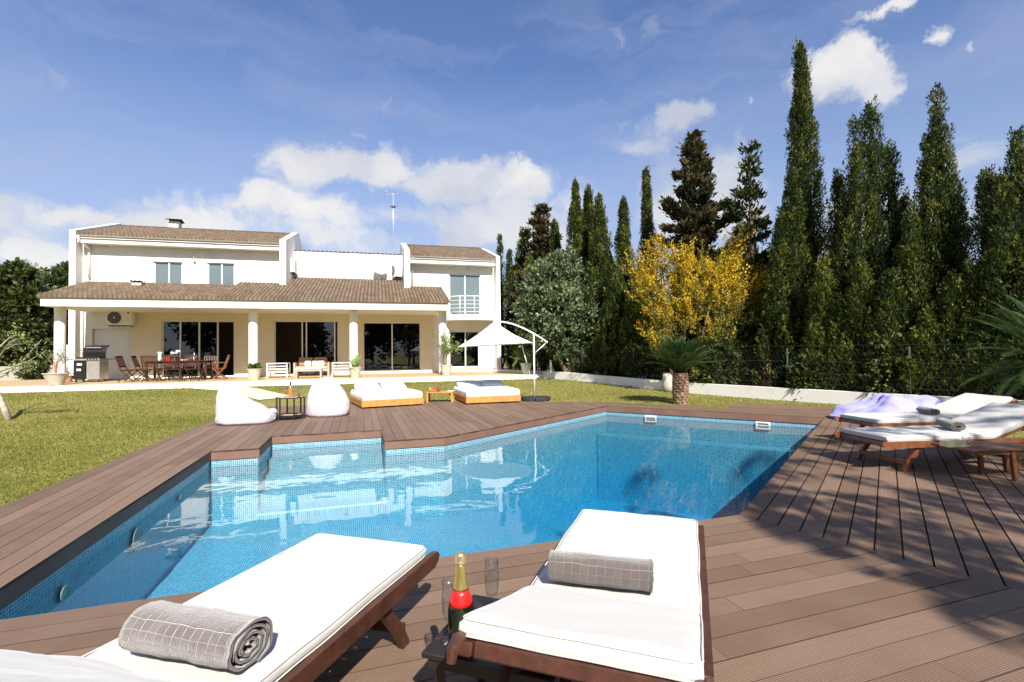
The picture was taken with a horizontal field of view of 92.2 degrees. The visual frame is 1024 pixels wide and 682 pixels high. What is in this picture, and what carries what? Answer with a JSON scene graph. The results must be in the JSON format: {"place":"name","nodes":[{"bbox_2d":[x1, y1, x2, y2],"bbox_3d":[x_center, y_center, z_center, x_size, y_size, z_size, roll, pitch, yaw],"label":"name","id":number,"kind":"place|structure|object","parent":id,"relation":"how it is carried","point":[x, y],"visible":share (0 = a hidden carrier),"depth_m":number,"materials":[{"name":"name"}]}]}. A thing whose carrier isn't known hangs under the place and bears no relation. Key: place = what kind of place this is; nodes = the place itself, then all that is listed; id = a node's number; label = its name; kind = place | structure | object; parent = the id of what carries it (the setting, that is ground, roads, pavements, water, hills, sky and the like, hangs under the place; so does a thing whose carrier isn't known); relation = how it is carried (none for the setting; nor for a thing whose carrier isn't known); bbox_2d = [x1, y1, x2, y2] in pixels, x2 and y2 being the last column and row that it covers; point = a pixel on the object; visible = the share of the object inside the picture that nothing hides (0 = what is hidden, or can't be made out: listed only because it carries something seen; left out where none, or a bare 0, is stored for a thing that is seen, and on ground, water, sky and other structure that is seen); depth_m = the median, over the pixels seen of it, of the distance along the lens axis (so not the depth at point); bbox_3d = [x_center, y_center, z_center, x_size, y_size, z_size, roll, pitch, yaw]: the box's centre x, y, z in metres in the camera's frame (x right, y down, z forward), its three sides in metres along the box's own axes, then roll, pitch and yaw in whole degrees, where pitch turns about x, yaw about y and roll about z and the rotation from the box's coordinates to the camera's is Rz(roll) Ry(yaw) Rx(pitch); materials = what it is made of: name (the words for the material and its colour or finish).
{"place":"outdoors","nodes":[
{"label":"outdoors","id":0,"kind":"place"},
{"bbox_2d":[195,386,288,399],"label":"garden path","id":1,"kind":"structure","parent":0,"point":[257,394],"depth_m":15.41,"materials":[{"name":"concrete"}]},
{"bbox_2d":[0,368,540,386],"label":"terrace floor","id":2,"kind":"structure","parent":0,"point":[21,383],"depth_m":19.34,"materials":[{"name":"tile"}]},
{"bbox_2d":[40,345,83,384],"bbox_3d":[-15.136,0.800,16.605,1.324,1.356,0.766,-1,-1,0],"label":"plant pot","id":3,"kind":"object","parent":2,"relation":"on","point":[55,378],"visible":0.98,"depth_m":16.50,"materials":[{"name":"ceramic"}]},
{"bbox_2d":[69,345,109,381],"bbox_3d":[-15.731,0.836,18.463,1.360,1.379,0.781,0,-1,-11],"label":"gas grill","id":4,"kind":"object","parent":2,"relation":"on","point":[93,363],"visible":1,"depth_m":18.21,"materials":[{"name":"black metal"}]},
{"bbox_2d":[86,360,108,379],"bbox_3d":[-15.510,1.074,18.436,0.420,0.700,0.588,0,-1,-11],"label":"door","id":5,"kind":"structure","parent":4,"relation":"in","point":[96,369],"depth_m":18.20,"materials":[{"name":"metal"}]},
{"bbox_2d":[115,356,138,381],"bbox_3d":[-14.150,1.030,18.126,0.590,0.968,0.508,0,-1,-15],"label":"folding chair","id":6,"kind":"object","parent":2,"relation":"on","point":[118,361],"visible":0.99,"depth_m":18.03,"materials":[{"name":"brown wood"}]},
{"bbox_2d":[140,355,162,381],"bbox_3d":[-13.181,1.016,18.035,0.508,0.968,0.590,0,-1,-15],"label":"folding chair","id":7,"kind":"object","parent":2,"relation":"on","point":[157,370],"visible":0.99,"depth_m":17.88,"materials":[{"name":"brown wood"}]},
{"bbox_2d":[163,355,183,381],"bbox_3d":[-12.496,1.012,18.200,0.508,0.968,0.590,0,-1,-19],"label":"folding chair","id":8,"kind":"object","parent":2,"relation":"on","point":[172,365],"visible":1,"depth_m":18.04,"materials":[{"name":"brown wood"}]},
{"bbox_2d":[142,360,215,380],"bbox_3d":[-12.834,1.134,19.050,2.200,0.745,0.980,0,-1,-15],"label":"dining table","id":9,"kind":"object","parent":2,"relation":"on","point":[205,362],"visible":0.63,"depth_m":18.92,"materials":[{"name":"brown wood"}]},
{"bbox_2d":[183,355,203,380],"bbox_3d":[-11.887,1.010,18.407,0.508,0.968,0.590,0,-1,-11],"label":"folding chair","id":10,"kind":"object","parent":2,"relation":"on","point":[192,356],"visible":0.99,"depth_m":18.24,"materials":[{"name":"brown wood"}]},
{"bbox_2d":[246,362,262,379],"bbox_3d":[-9.668,1.121,18.497,0.604,0.672,0.595,-1,-1,0],"label":"plant pot","id":11,"kind":"object","parent":2,"relation":"on","point":[254,369],"visible":1,"depth_m":18.36,"materials":[{"name":"ceramic"}]},
{"bbox_2d":[266,362,289,377],"bbox_3d":[-9.606,1.197,20.274,0.780,0.600,0.700,0,-1,-15],"label":"garden armchair","id":12,"kind":"object","parent":2,"relation":"on","point":[270,370],"visible":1,"depth_m":19.97,"materials":[{"name":"wood"}]},
{"bbox_2d":[293,357,330,375],"bbox_3d":[-8.741,1.117,21.599,1.450,0.800,0.750,0,-1,-15],"label":"garden sofa","id":13,"kind":"object","parent":2,"relation":"on","point":[325,367],"visible":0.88,"depth_m":21.61,"materials":[{"name":"white wood"}]},
{"bbox_2d":[347,353,363,377],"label":"potted plant","id":14,"kind":"object","parent":2,"relation":"on","point":[355,370],"visible":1,"depth_m":19.24,"materials":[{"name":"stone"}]},
{"bbox_2d":[429,328,467,374],"bbox_3d":[-2.688,0.442,20.978,1.662,1.981,1.116,-1,-1,0],"label":"plant pot","id":15,"kind":"object","parent":2,"relation":"on","point":[446,368],"visible":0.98,"depth_m":20.78,"materials":[{"name":"stone"}]},
{"bbox_2d":[508,346,543,373],"bbox_3d":[0.567,0.762,20.844,1.648,1.259,1.611,-1,-1,0],"label":"plant pot","id":16,"kind":"object","parent":2,"relation":"on","point":[526,367],"visible":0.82,"depth_m":20.71,"materials":[{"name":"stone"}]},
{"bbox_2d":[0,353,1023,585],"bbox_3d":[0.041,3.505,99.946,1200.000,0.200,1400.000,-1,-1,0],"label":"lawn","id":17,"kind":"structure","parent":0,"point":[268,402],"depth_m":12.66,"materials":[{"name":"plant"}]},
{"bbox_2d":[0,319,51,420],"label":"young tree","id":18,"kind":"object","parent":17,"relation":"on","point":[5,412],"visible":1,"depth_m":10.48,"materials":[{"name":"green plant"}]},
{"bbox_2d":[0,257,53,366],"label":"bushy tree","id":19,"kind":"object","parent":17,"relation":"on","point":[20,282],"visible":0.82,"depth_m":23.60,"materials":[{"name":"green plant"}]},
{"bbox_2d":[13,359,51,379],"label":"garden shrub","id":20,"kind":"object","parent":17,"relation":"on","point":[38,371],"visible":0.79,"depth_m":20.81,"materials":[{"name":"green plant"}]},
{"bbox_2d":[25,259,57,331],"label":"thin tree","id":21,"kind":"object","parent":17,"relation":"on","point":[42,289],"visible":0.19,"depth_m":25.72,"materials":[{"name":"green plant"}]},
{"bbox_2d":[38,265,68,364],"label":"bushy tree","id":22,"kind":"object","parent":17,"relation":"on","point":[58,277],"visible":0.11,"depth_m":26.85,"materials":[{"name":"green plant"}]},
{"bbox_2d":[36,218,500,382],"bbox_3d":[-9.646,-2.124,24.000,17.560,7.770,9.780,0,-1,-15],"label":"villa","id":23,"kind":"object","parent":17,"relation":"on","point":[243,299],"visible":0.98,"depth_m":21.42,"materials":[{"name":"white paint"}]},
{"bbox_2d":[105,312,134,326],"bbox_3d":[-16.002,-0.917,20.153,0.920,0.650,0.396,0,-1,-15],"label":"air conditioner","id":24,"kind":"object","parent":23,"relation":"attached to","point":[112,319],"visible":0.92,"depth_m":20.00,"materials":[{"name":"white metal"}]},
{"bbox_2d":[154,262,181,282],"bbox_3d":[-14.568,-2.762,20.918,1.070,1.180,0.082,0,-1,-15],"label":"window","id":25,"kind":"structure","parent":23,"relation":"in","point":[164,272],"depth_m":20.90,"materials":[{"name":"glass"}]},
{"bbox_2d":[162,321,233,377],"bbox_3d":[-13.414,0.336,21.151,2.750,2.410,0.082,0,-1,-15],"label":"patio door","id":26,"kind":"structure","parent":23,"relation":"in","point":[201,338],"depth_m":21.07,"materials":[{"name":"glass"}]},
{"bbox_2d":[208,263,234,284],"bbox_3d":[-12.633,-2.783,21.444,1.060,1.200,0.082,0,-1,-15],"label":"window","id":27,"kind":"structure","parent":23,"relation":"in","point":[218,273],"depth_m":21.43,"materials":[{"name":"glass"}]},
{"bbox_2d":[274,321,337,374],"bbox_3d":[-9.272,0.293,22.277,2.700,2.410,0.082,0,-1,-15],"label":"patio door","id":28,"kind":"structure","parent":23,"relation":"in","point":[318,337],"depth_m":22.41,"materials":[{"name":"glass"}]},
{"bbox_2d":[363,322,420,370],"bbox_3d":[-5.650,0.258,23.260,2.640,2.280,0.082,0,-1,-15],"label":"patio door","id":29,"kind":"structure","parent":23,"relation":"in","point":[387,346],"depth_m":23.24,"materials":[{"name":"glass"}]},
{"bbox_2d":[449,331,480,368],"bbox_3d":[-2.326,0.424,24.091,1.590,1.810,0.210,0,-1,-15],"label":"window","id":30,"kind":"structure","parent":23,"relation":"in","point":[469,358],"depth_m":24.14,"materials":[{"name":"white metal"}]},
{"bbox_2d":[449,274,480,314],"bbox_3d":[-2.321,-2.269,24.228,1.560,2.020,0.082,0,-1,-15],"label":"balcony door","id":31,"kind":"structure","parent":23,"relation":"in","point":[460,285],"depth_m":24.21,"materials":[{"name":"glass"}]},
{"bbox_2d":[0,374,544,392],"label":"terrace edge","id":32,"kind":"object","parent":17,"relation":"on","point":[188,385],"visible":0.22,"depth_m":17.88,"materials":[{"name":"concrete"}]},
{"bbox_2d":[495,234,506,367],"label":"cypress tree","id":33,"kind":"object","parent":17,"relation":"on","point":[500,249],"visible":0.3,"depth_m":28.97,"materials":[{"name":"green plant"}]},
{"bbox_2d":[457,319,550,400],"bbox_3d":[-0.267,0.511,13.544,2.369,2.209,1.966,0,-1,-24],"label":"parasol","id":34,"kind":"object","parent":17,"relation":"on","point":[494,333],"visible":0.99,"depth_m":13.18,"materials":[{"name":"fabric"}]},
{"bbox_2d":[501,248,515,368],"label":"cypress tree","id":35,"kind":"object","parent":17,"relation":"on","point":[509,270],"visible":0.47,"depth_m":26.73,"materials":[{"name":"green plant"}]},
{"bbox_2d":[0,401,1023,681],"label":"pool deck","id":36,"kind":"structure","parent":17,"relation":"on","point":[792,595],"depth_m":3.06,"materials":[{"name":"wood"}]},
{"bbox_2d":[0,533,439,681],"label":"sun lounger","id":37,"kind":"object","parent":36,"relation":"on","point":[323,602],"visible":0.91,"depth_m":1.83,"materials":[{"name":"fabric"}]},
{"bbox_2d":[118,600,272,671],"bbox_3d":[-0.962,0.899,1.507,0.423,0.139,0.179,-1,-1,16],"label":"rolled towel","id":38,"kind":"object","parent":37,"relation":"on","point":[216,638],"visible":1,"depth_m":1.45,"materials":[{"name":"fabric"}]},
{"bbox_2d":[215,383,276,425],"bbox_3d":[-5.142,1.201,9.537,1.046,0.761,0.886,-1,-1,-6],"label":"bean bag","id":39,"kind":"object","parent":36,"relation":"on","point":[234,407],"visible":1,"depth_m":9.21,"materials":[{"name":"white fabric"}]},
{"bbox_2d":[276,396,304,419],"bbox_3d":[-4.526,1.365,10.073,0.566,0.442,0.494,0,-1,-8],"label":"side table","id":40,"kind":"object","parent":36,"relation":"on","point":[293,415],"visible":0.96,"depth_m":10.00,"materials":[{"name":"black metal"}]},
{"bbox_2d":[306,377,348,416],"bbox_3d":[-3.949,1.184,10.585,0.875,0.815,0.892,0,-1,-10],"label":"bean bag","id":41,"kind":"object","parent":36,"relation":"on","point":[327,397],"visible":1,"depth_m":10.29,"materials":[{"name":"white fabric"}]},
{"bbox_2d":[350,388,423,408],"bbox_3d":[-3.299,1.453,12.831,1.512,0.364,1.750,0,-1,-27],"label":"daybed","id":42,"kind":"object","parent":36,"relation":"on","point":[379,397],"visible":0.9,"depth_m":12.13,"materials":[{"name":"fabric"}]},
{"bbox_2d":[0,411,818,619],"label":"pool basin","id":43,"kind":"object","parent":36,"relation":"in","point":[222,521],"visible":0.35,"depth_m":7.64,"materials":[{"name":"liquid"}]},
{"bbox_2d":[132,527,142,550],"bbox_3d":[-3.423,1.811,4.510,0.016,0.210,0.210,0,-1,-17],"label":"pool lamp","id":44,"kind":"object","parent":43,"relation":"attached to","point":[137,538],"visible":1,"depth_m":4.49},
{"bbox_2d":[0,406,823,609],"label":"pool coping","id":45,"kind":"object","parent":43,"relation":"on","point":[12,592],"visible":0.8,"depth_m":7.38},
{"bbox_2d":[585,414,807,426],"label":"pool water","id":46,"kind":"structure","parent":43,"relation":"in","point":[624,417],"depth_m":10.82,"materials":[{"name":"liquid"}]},
{"bbox_2d":[454,386,520,403],"bbox_3d":[-0.729,1.437,13.428,1.452,0.364,1.750,0,-1,-18],"label":"daybed","id":47,"kind":"object","parent":36,"relation":"on","point":[481,394],"visible":0.9,"depth_m":12.68,"materials":[{"name":"fabric"}]},
{"bbox_2d":[422,594,570,681],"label":"side table","id":48,"kind":"object","parent":36,"relation":"on","point":[434,652],"visible":0.3,"depth_m":1.62,"materials":[{"name":"brown wood"}]},
{"bbox_2d":[448,551,473,655],"bbox_3d":[-0.174,0.881,1.673,0.088,0.327,0.088,-1,-1,0],"label":"champagne bottle","id":49,"kind":"object","parent":48,"relation":"on","point":[460,605],"visible":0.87,"depth_m":1.65,"materials":[{"name":"red glass"}]},
{"bbox_2d":[446,509,713,681],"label":"sun lounger","id":50,"kind":"object","parent":36,"relation":"on","point":[541,623],"visible":0.98,"depth_m":1.49,"materials":[{"name":"fabric"}]},
{"bbox_2d":[547,549,653,592],"bbox_3d":[0.347,0.907,1.944,0.409,0.120,0.144,-1,-1,16],"label":"rolled towel","id":51,"kind":"object","parent":50,"relation":"on","point":[611,571],"visible":1,"depth_m":1.90,"materials":[{"name":"fabric"}]},
{"bbox_2d":[834,393,1018,427],"bbox_3d":[5.712,1.079,6.826,2.146,0.636,0.692,-1,-1,-5],"label":"sun lounger","id":52,"kind":"object","parent":36,"relation":"on","point":[957,406],"visible":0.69,"depth_m":6.72,"materials":[{"name":"fabric"}]},
{"bbox_2d":[830,393,943,417],"bbox_3d":[6.918,1.181,8.884,2.100,0.491,1.058,-1,-1,14],"label":"draped towel","id":53,"kind":"object","parent":52,"relation":"on","point":[885,403],"visible":0.6,"depth_m":8.70,"materials":[{"name":"purple fabric"}]},
{"bbox_2d":[833,403,1023,471],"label":"sun lounger","id":54,"kind":"object","parent":36,"relation":"on","point":[994,422],"visible":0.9,"depth_m":5.39,"materials":[{"name":"fabric"}]},
{"bbox_2d":[936,417,965,430],"bbox_3d":[4.942,0.939,5.555,0.139,0.107,0.411,-1,-1,22],"label":"rolled towel","id":55,"kind":"object","parent":54,"relation":"on","point":[953,425],"visible":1,"depth_m":5.43,"materials":[{"name":"fabric"}]},
{"bbox_2d":[931,440,1023,480],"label":"side table","id":56,"kind":"object","parent":36,"relation":"on","point":[1003,448],"visible":0.91,"depth_m":4.82,"materials":[{"name":"red wood"}]},
{"bbox_2d":[939,439,966,447],"bbox_3d":[4.354,1.010,4.867,0.185,0.065,0.100,-1,-1,0],"label":"card box","id":57,"kind":"object","parent":56,"relation":"on","point":[951,443],"visible":1,"depth_m":4.82,"materials":[{"name":"cardboard"}]},
{"bbox_2d":[503,241,524,369],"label":"cypress tree","id":58,"kind":"object","parent":17,"relation":"on","point":[517,282],"visible":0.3,"depth_m":26.72,"materials":[{"name":"green plant"}]},
{"bbox_2d":[505,226,531,345],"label":"conifer tree","id":59,"kind":"object","parent":17,"relation":"on","point":[525,235],"visible":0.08,"depth_m":26.90,"materials":[{"name":"green plant"}]},
{"bbox_2d":[509,251,547,370],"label":"cypress bush","id":60,"kind":"object","parent":17,"relation":"on","point":[531,259],"visible":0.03,"depth_m":23.16,"materials":[{"name":"green plant"}]},
{"bbox_2d":[501,202,564,370],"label":"conifer tree","id":61,"kind":"object","parent":17,"relation":"on","point":[539,222],"visible":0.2,"depth_m":24.34,"materials":[{"name":"green plant"}]},
{"bbox_2d":[540,218,562,369],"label":"cypress tree","id":62,"kind":"object","parent":17,"relation":"on","point":[554,238],"visible":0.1,"depth_m":23.60,"materials":[{"name":"green plant"}]},
{"bbox_2d":[540,348,568,371],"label":"cypress bush","id":63,"kind":"object","parent":17,"relation":"on","point":[544,360],"visible":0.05,"depth_m":22.19,"materials":[{"name":"green plant"}]},
{"bbox_2d":[508,246,602,372],"bbox_3d":[1.947,-1.190,20.354,3.886,5.734,3.624,-1,-1,22],"label":"silvery tree","id":64,"kind":"object","parent":17,"relation":"on","point":[553,304],"visible":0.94,"depth_m":19.58,"materials":[{"name":"green plant"}]},
{"bbox_2d":[556,177,592,371],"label":"cypress tree","id":65,"kind":"object","parent":17,"relation":"on","point":[576,228],"visible":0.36,"depth_m":21.35,"materials":[{"name":"green plant"}]},
{"bbox_2d":[553,292,598,374],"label":"cypress bush","id":66,"kind":"object","parent":17,"relation":"on","point":[577,369],"visible":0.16,"depth_m":19.92,"materials":[{"name":"green plant"}]},
{"bbox_2d":[582,183,595,373],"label":"cypress tree","id":67,"kind":"object","parent":17,"relation":"on","point":[588,204],"visible":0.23,"depth_m":21.69,"materials":[{"name":"green plant"}]},
{"bbox_2d":[580,191,613,374],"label":"cypress tree","id":68,"kind":"object","parent":17,"relation":"on","point":[600,256],"visible":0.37,"depth_m":19.94,"materials":[{"name":"green plant"}]},
{"bbox_2d":[584,263,629,376],"bbox_3d":[3.945,-0.740,18.686,2.373,4.610,2.185,-1,-1,0],"label":"cypress bush","id":69,"kind":"object","parent":17,"relation":"on","point":[610,317],"visible":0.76,"depth_m":18.59,"materials":[{"name":"green plant"}]},
{"bbox_2d":[608,195,635,376],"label":"cypress tree","id":70,"kind":"object","parent":17,"relation":"on","point":[622,239],"visible":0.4,"depth_m":19.48,"materials":[{"name":"green plant"}]},
{"bbox_2d":[614,270,648,376],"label":"cypress bush","id":71,"kind":"object","parent":17,"relation":"on","point":[633,310],"visible":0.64,"depth_m":17.73,"materials":[{"name":"green plant"}]},
{"bbox_2d":[637,165,658,302],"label":"cypress tree","id":72,"kind":"object","parent":17,"relation":"on","point":[646,221],"visible":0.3,"depth_m":20.11,"materials":[{"name":"green plant"}]},
{"bbox_2d":[626,338,672,379],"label":"garden shrub","id":73,"kind":"object","parent":17,"relation":"on","point":[649,368],"visible":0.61,"depth_m":17.07,"materials":[{"name":"green plant"}]},
{"bbox_2d":[644,335,721,404],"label":"cycad palm","id":74,"kind":"object","parent":17,"relation":"on","point":[680,357],"visible":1,"depth_m":12.07,"materials":[{"name":"green plant"}]},
{"bbox_2d":[613,222,774,382],"bbox_3d":[6.290,-1.088,15.633,6.055,5.182,2.935,-1,-1,0],"label":"mimosa tree","id":75,"kind":"object","parent":17,"relation":"on","point":[732,308],"visible":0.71,"depth_m":15.15,"materials":[{"name":"yellow plant"}]},
{"bbox_2d":[649,128,749,377],"bbox_3d":[6.658,-2.990,17.095,3.614,9.134,3.471,-1,-1,0],"label":"conifer tree","id":76,"kind":"object","parent":17,"relation":"on","point":[688,215],"visible":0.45,"depth_m":17.10,"materials":[{"name":"green plant"}]},
{"bbox_2d":[689,324,763,386],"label":"garden shrub","id":77,"kind":"object","parent":17,"relation":"on","point":[741,370],"visible":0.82,"depth_m":14.78,"materials":[{"name":"green plant"}]},
{"bbox_2d":[713,139,774,385],"bbox_3d":[7.870,-2.467,15.819,3.172,8.122,3.155,0,-1,-20],"label":"conifer tree","id":78,"kind":"object","parent":17,"relation":"on","point":[753,222],"visible":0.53,"depth_m":15.74,"materials":[{"name":"green plant"}]},
{"bbox_2d":[491,369,1023,404],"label":"boundary wall","id":79,"kind":"structure","parent":17,"relation":"on","point":[811,395],"depth_m":13.71,"materials":[{"name":"white paint"}]},
{"bbox_2d":[507,343,1023,395],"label":"wire fence","id":80,"kind":"object","parent":17,"relation":"on","point":[910,385],"visible":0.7,"depth_m":12.89,"materials":[{"name":"metal"}]},
{"bbox_2d":[754,237,782,387],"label":"cypress bush","id":81,"kind":"object","parent":17,"relation":"on","point":[763,371],"visible":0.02,"depth_m":15.16,"materials":[{"name":"green plant"}]},
{"bbox_2d":[751,164,818,386],"bbox_3d":[7.886,-1.741,14.016,1.942,6.625,1.881,0,-2,-38],"label":"cypress tree","id":82,"kind":"object","parent":17,"relation":"on","point":[785,306],"visible":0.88,"depth_m":13.81,"materials":[{"name":"green plant"}]},
{"bbox_2d":[781,35,829,349],"bbox_3d":[8.570,-3.779,14.610,2.137,10.710,2.273,-1,-1,0],"label":"cypress tree","id":83,"kind":"object","parent":17,"relation":"on","point":[802,130],"visible":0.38,"depth_m":14.44,"materials":[{"name":"green plant"}]},
{"bbox_2d":[784,346,833,400],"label":"garden shrub","id":84,"kind":"object","parent":17,"relation":"on","point":[800,378],"visible":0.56,"depth_m":12.47,"materials":[{"name":"green plant"}]},
{"bbox_2d":[799,251,843,389],"bbox_3d":[8.057,-0.391,12.726,1.392,3.862,1.310,0,-2,-35],"label":"cypress bush","id":85,"kind":"object","parent":17,"relation":"on","point":[821,294],"visible":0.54,"depth_m":12.65,"materials":[{"name":"green plant"}]},
{"bbox_2d":[823,168,853,387],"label":"cypress tree","id":86,"kind":"object","parent":17,"relation":"on","point":[836,185],"visible":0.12,"depth_m":13.29,"materials":[{"name":"green plant"}]},
{"bbox_2d":[816,292,863,391],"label":"cypress bush","id":87,"kind":"object","parent":17,"relation":"on","point":[836,322],"visible":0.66,"depth_m":12.17,"materials":[{"name":"green plant"}]},
{"bbox_2d":[832,256,879,391],"bbox_3d":[8.501,-0.286,11.977,1.263,3.608,1.074,-2,-2,36],"label":"cypress bush","id":88,"kind":"object","parent":17,"relation":"on","point":[861,309],"visible":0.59,"depth_m":11.85,"materials":[{"name":"green plant"}]},
{"bbox_2d":[822,94,915,386],"bbox_3d":[9.720,-2.439,12.796,3.968,7.922,2.337,-1,-1,0],"label":"cypress tree","id":89,"kind":"object","parent":17,"relation":"on","point":[877,222],"visible":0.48,"depth_m":12.64,"materials":[{"name":"green plant"}]},
{"bbox_2d":[858,328,923,395],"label":"garden shrub","id":90,"kind":"object","parent":17,"relation":"on","point":[884,371],"visible":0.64,"depth_m":11.11,"materials":[{"name":"green plant"}]},
{"bbox_2d":[855,266,928,394],"bbox_3d":[8.849,-0.127,11.360,1.464,3.255,1.399,-1,-1,0],"label":"cypress bush","id":91,"kind":"object","parent":17,"relation":"on","point":[892,307],"visible":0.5,"depth_m":11.36,"materials":[{"name":"green plant"}]},
{"bbox_2d":[895,197,937,333],"bbox_3d":[9.385,-0.945,11.525,1.124,4.884,1.066,-1,-1,0],"label":"cypress bush","id":92,"kind":"object","parent":17,"relation":"on","point":[912,266],"visible":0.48,"depth_m":11.47,"materials":[{"name":"green plant"}]},
{"bbox_2d":[899,301,963,396],"bbox_3d":[9.235,0.301,10.900,1.234,2.368,1.323,-1,-1,28],"label":"cypress bush","id":93,"kind":"object","parent":17,"relation":"on","point":[926,333],"visible":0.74,"depth_m":10.68,"materials":[{"name":"green plant"}]},
{"bbox_2d":[898,81,976,355],"bbox_3d":[10.382,-2.379,11.722,2.368,7.738,1.750,-1,-1,0],"label":"cypress tree","id":94,"kind":"object","parent":17,"relation":"on","point":[943,233],"visible":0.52,"depth_m":11.59,"materials":[{"name":"green plant"}]},
{"bbox_2d":[932,269,985,396],"bbox_3d":[9.519,-0.047,10.545,1.013,3.042,0.962,-1,-1,0],"label":"cypress bush","id":95,"kind":"object","parent":17,"relation":"on","point":[953,300],"visible":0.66,"depth_m":10.44,"materials":[{"name":"green plant"}]},
{"bbox_2d":[946,258,1006,395],"bbox_3d":[9.755,-0.151,10.283,1.222,3.233,1.064,-1,-1,0],"label":"cypress bush","id":96,"kind":"object","parent":17,"relation":"on","point":[973,275],"visible":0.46,"depth_m":10.24,"materials":[{"name":"green plant"}]},
{"bbox_2d":[944,225,1023,399],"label":"cypress bush","id":97,"kind":"object","parent":17,"relation":"on","point":[1001,277],"visible":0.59,"depth_m":9.93,"materials":[{"name":"green plant"}]},
{"bbox_2d":[946,292,1023,396],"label":"cycad palm","id":98,"kind":"object","parent":17,"relation":"on","point":[1018,332],"visible":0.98,"depth_m":8.40,"materials":[{"name":"green plant"}]},
{"bbox_2d":[961,163,1009,359],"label":"cypress tree","id":99,"kind":"object","parent":17,"relation":"on","point":[982,191],"visible":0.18,"depth_m":10.83,"materials":[{"name":"green plant"}]},
{"bbox_2d":[968,124,1023,394],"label":"cypress tree","id":100,"kind":"object","parent":17,"relation":"on","point":[1008,193],"visible":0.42,"depth_m":10.42,"materials":[{"name":"green plant"}]},
{"bbox_2d":[1010,243,1023,394],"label":"cypress bush","id":101,"kind":"object","parent":17,"relation":"on","point":[1021,275],"visible":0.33,"depth_m":9.73,"materials":[{"name":"green plant"}]},
{"bbox_2d":[0,0,1023,350],"label":"sky","id":102,"kind":"structure","parent":0,"point":[282,116],"materials":[{"name":"blue"}]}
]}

